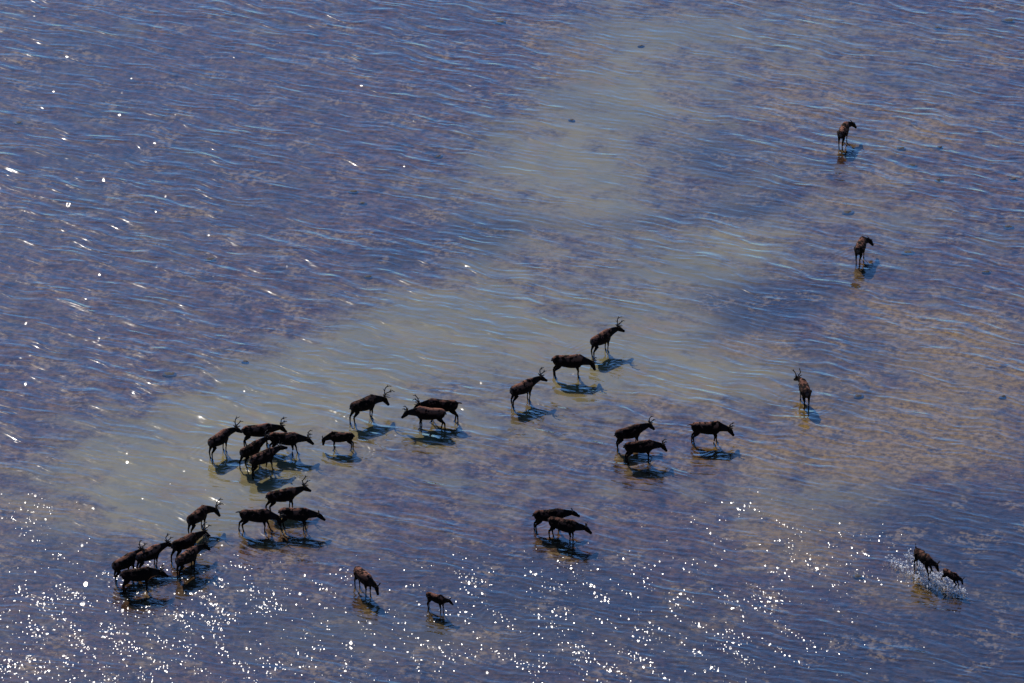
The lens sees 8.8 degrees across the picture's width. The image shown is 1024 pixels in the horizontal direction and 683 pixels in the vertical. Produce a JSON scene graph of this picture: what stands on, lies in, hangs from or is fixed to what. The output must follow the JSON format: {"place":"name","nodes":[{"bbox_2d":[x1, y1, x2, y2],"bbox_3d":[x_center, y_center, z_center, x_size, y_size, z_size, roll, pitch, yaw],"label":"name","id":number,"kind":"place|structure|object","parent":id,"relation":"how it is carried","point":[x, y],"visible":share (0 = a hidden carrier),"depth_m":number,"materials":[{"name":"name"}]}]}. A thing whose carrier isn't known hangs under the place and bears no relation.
{"place":"outdoors","nodes":[
{"label":"outdoors","id":0,"kind":"place"},
{"bbox_2d":[0,0,1023,682],"bbox_3d":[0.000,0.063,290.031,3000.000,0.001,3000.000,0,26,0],"label":"riverbed","id":1,"kind":"structure","parent":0,"point":[100,486],"depth_m":290.43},
{"bbox_2d":[112,540,146,584],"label":"reindeer","id":2,"kind":"object","parent":1,"relation":"on","point":[127,560],"visible":1,"depth_m":269.89,"materials":[{"name":"fur"}]},
{"bbox_2d":[120,565,168,593],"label":"reindeer","id":3,"kind":"object","parent":1,"relation":"on","point":[146,573],"visible":1,"depth_m":268.97,"materials":[{"name":"fur"}]},
{"bbox_2d":[135,533,172,568],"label":"reindeer","id":4,"kind":"object","parent":1,"relation":"on","point":[152,552],"visible":1,"depth_m":270.62,"materials":[{"name":"fur"}]},
{"bbox_2d":[162,372,176,377],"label":"submerged stone","id":5,"kind":"object","parent":1,"relation":"on","point":[169,374],"visible":1,"depth_m":287.08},
{"bbox_2d":[171,522,210,563],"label":"reindeer","id":6,"kind":"object","parent":1,"relation":"on","point":[187,541],"visible":1,"depth_m":271.46,"materials":[{"name":"fur"}]},
{"bbox_2d":[175,534,210,579],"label":"reindeer","id":7,"kind":"object","parent":1,"relation":"on","point":[188,555],"visible":1,"depth_m":270.37,"materials":[{"name":"fur"}]},
{"bbox_2d":[186,498,223,533],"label":"reindeer","id":8,"kind":"object","parent":1,"relation":"on","point":[199,514],"visible":1,"depth_m":273.64,"materials":[{"name":"fur"}]},
{"bbox_2d":[207,416,242,460],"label":"reindeer","id":9,"kind":"object","parent":1,"relation":"on","point":[221,437],"visible":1,"depth_m":279.93,"materials":[{"name":"fur"}]},
{"bbox_2d":[239,430,273,468],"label":"reindeer","id":10,"kind":"object","parent":1,"relation":"on","point":[251,449],"visible":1,"depth_m":279.10,"materials":[{"name":"fur"}]},
{"bbox_2d":[236,508,285,533],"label":"reindeer","id":11,"kind":"object","parent":1,"relation":"on","point":[263,516],"visible":1,"depth_m":273.60,"materials":[{"name":"fur"}]},
{"bbox_2d":[241,417,286,446],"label":"reindeer","id":12,"kind":"object","parent":1,"relation":"on","point":[257,430],"visible":1,"depth_m":280.58,"materials":[{"name":"fur"}]},
{"bbox_2d":[249,441,287,479],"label":"reindeer","id":13,"kind":"object","parent":1,"relation":"on","point":[262,457],"visible":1,"depth_m":278.35,"materials":[{"name":"fur"}]},
{"bbox_2d":[265,475,310,510],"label":"reindeer","id":14,"kind":"object","parent":1,"relation":"on","point":[289,494],"visible":1,"depth_m":275.26,"materials":[{"name":"fur"}]},
{"bbox_2d":[269,430,313,456],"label":"reindeer","id":15,"kind":"object","parent":1,"relation":"on","point":[292,439],"visible":1,"depth_m":279.88,"materials":[{"name":"fur"}]},
{"bbox_2d":[278,507,325,532],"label":"reindeer","id":16,"kind":"object","parent":1,"relation":"on","point":[303,515],"visible":1,"depth_m":273.70},
{"bbox_2d":[322,431,354,450],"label":"reindeer","id":17,"kind":"object","parent":1,"relation":"on","point":[335,436],"visible":1,"depth_m":280.40},
{"bbox_2d":[348,190,357,193],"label":"submerged stone","id":18,"kind":"object","parent":1,"relation":"on","point":[353,191],"visible":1,"depth_m":304.02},
{"bbox_2d":[353,566,380,597],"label":"reindeer","id":19,"kind":"object","parent":1,"relation":"on","point":[363,577],"visible":1,"depth_m":268.70,"materials":[{"name":"fur"}]},
{"bbox_2d":[349,385,394,425],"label":"reindeer","id":20,"kind":"object","parent":1,"relation":"on","point":[366,403],"visible":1,"depth_m":282.79,"materials":[{"name":"fur"}]},
{"bbox_2d":[401,406,446,431],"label":"reindeer","id":21,"kind":"object","parent":1,"relation":"on","point":[421,413],"visible":1,"depth_m":282.02,"materials":[{"name":"fur"}]},
{"bbox_2d":[413,395,461,423],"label":"reindeer","id":22,"kind":"object","parent":1,"relation":"on","point":[450,406],"visible":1,"depth_m":282.62,"materials":[{"name":"fur"}]},
{"bbox_2d":[426,592,453,614],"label":"reindeer","id":23,"kind":"object","parent":1,"relation":"on","point":[440,599],"visible":1,"depth_m":267.43},
{"bbox_2d":[494,20,505,24],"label":"submerged stone","id":24,"kind":"object","parent":1,"relation":"on","point":[499,22],"visible":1,"depth_m":321.62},
{"bbox_2d":[510,367,547,408],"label":"reindeer","id":25,"kind":"object","parent":1,"relation":"on","point":[524,387],"visible":1,"depth_m":284.25,"materials":[{"name":"fur"}]},
{"bbox_2d":[532,508,579,532],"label":"reindeer","id":26,"kind":"object","parent":1,"relation":"on","point":[540,516],"visible":1,"depth_m":273.64},
{"bbox_2d":[547,516,591,543],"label":"reindeer","id":27,"kind":"object","parent":1,"relation":"on","point":[569,526],"visible":1,"depth_m":272.81,"materials":[{"name":"fur"}]},
{"bbox_2d":[551,354,596,378],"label":"reindeer","id":28,"kind":"object","parent":1,"relation":"on","point":[576,361],"visible":1,"depth_m":286.44,"materials":[{"name":"fur"}]},
{"bbox_2d":[590,316,624,359],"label":"reindeer","id":29,"kind":"object","parent":1,"relation":"on","point":[601,338],"visible":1,"depth_m":288.60,"materials":[{"name":"fur"}]},
{"bbox_2d":[614,415,654,451],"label":"reindeer","id":30,"kind":"object","parent":1,"relation":"on","point":[631,431],"visible":1,"depth_m":280.48,"materials":[{"name":"fur"}]},
{"bbox_2d":[623,439,667,464],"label":"reindeer","id":31,"kind":"object","parent":1,"relation":"on","point":[648,446],"visible":1,"depth_m":279.26,"materials":[{"name":"fur"}]},
{"bbox_2d":[687,421,734,444],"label":"reindeer","id":32,"kind":"object","parent":1,"relation":"on","point":[714,428],"visible":1,"depth_m":280.80,"materials":[{"name":"fur"}]},
{"bbox_2d":[793,368,811,409],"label":"reindeer","id":33,"kind":"object","parent":1,"relation":"on","point":[805,390],"visible":1,"depth_m":284.07,"materials":[{"name":"fur"}]},
{"bbox_2d":[837,120,856,149],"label":"antelope","id":34,"kind":"object","parent":1,"relation":"on","point":[842,132],"visible":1,"depth_m":308.27},
{"bbox_2d":[842,210,853,214],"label":"submerged stone","id":35,"kind":"object","parent":1,"relation":"on","point":[848,212],"visible":1,"depth_m":302.00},
{"bbox_2d":[853,574,864,579],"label":"submerged stone","id":36,"kind":"object","parent":1,"relation":"on","point":[859,576],"visible":1,"depth_m":270.40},
{"bbox_2d":[854,394,863,398],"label":"submerged stone","id":37,"kind":"object","parent":1,"relation":"on","point":[859,396],"visible":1,"depth_m":285.16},
{"bbox_2d":[854,236,873,266],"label":"antelope","id":38,"kind":"object","parent":1,"relation":"on","point":[860,246],"visible":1,"depth_m":296.91},
{"bbox_2d":[897,147,905,150],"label":"submerged stone","id":39,"kind":"object","parent":1,"relation":"on","point":[901,148],"visible":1,"depth_m":308.31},
{"bbox_2d":[914,544,939,582],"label":"reindeer","id":40,"kind":"object","parent":1,"relation":"on","point":[926,560],"visible":1,"depth_m":269.96,"materials":[{"name":"fur"}]},
{"bbox_2d":[941,568,964,588],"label":"antelope","id":41,"kind":"object","parent":1,"relation":"on","point":[953,576],"visible":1,"depth_m":269.25},
{"bbox_2d":[1002,19,1014,22],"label":"submerged stone","id":42,"kind":"object","parent":1,"relation":"on","point":[1008,20],"visible":1,"depth_m":321.78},
{"bbox_2d":[1003,225,1013,228],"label":"submerged stone","id":43,"kind":"object","parent":1,"relation":"on","point":[1008,227],"visible":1,"depth_m":300.61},
{"bbox_2d":[0,0,1023,682],"bbox_3d":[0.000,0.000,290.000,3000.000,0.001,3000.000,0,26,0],"label":"water","id":44,"kind":"structure","parent":0,"point":[516,168],"depth_m":308.63,"materials":[{"name":"blue liquid"}]},
{"bbox_2d":[885,550,947,593],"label":"splash","id":45,"kind":"object","parent":44,"relation":"on","point":[916,576],"visible":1,"depth_m":270.46,"materials":[{"name":"white liquid"}]},
{"bbox_2d":[920,571,967,596],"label":"splash","id":46,"kind":"object","parent":44,"relation":"on","point":[950,590],"visible":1,"depth_m":269.38,"materials":[{"name":"white liquid"}]}
]}

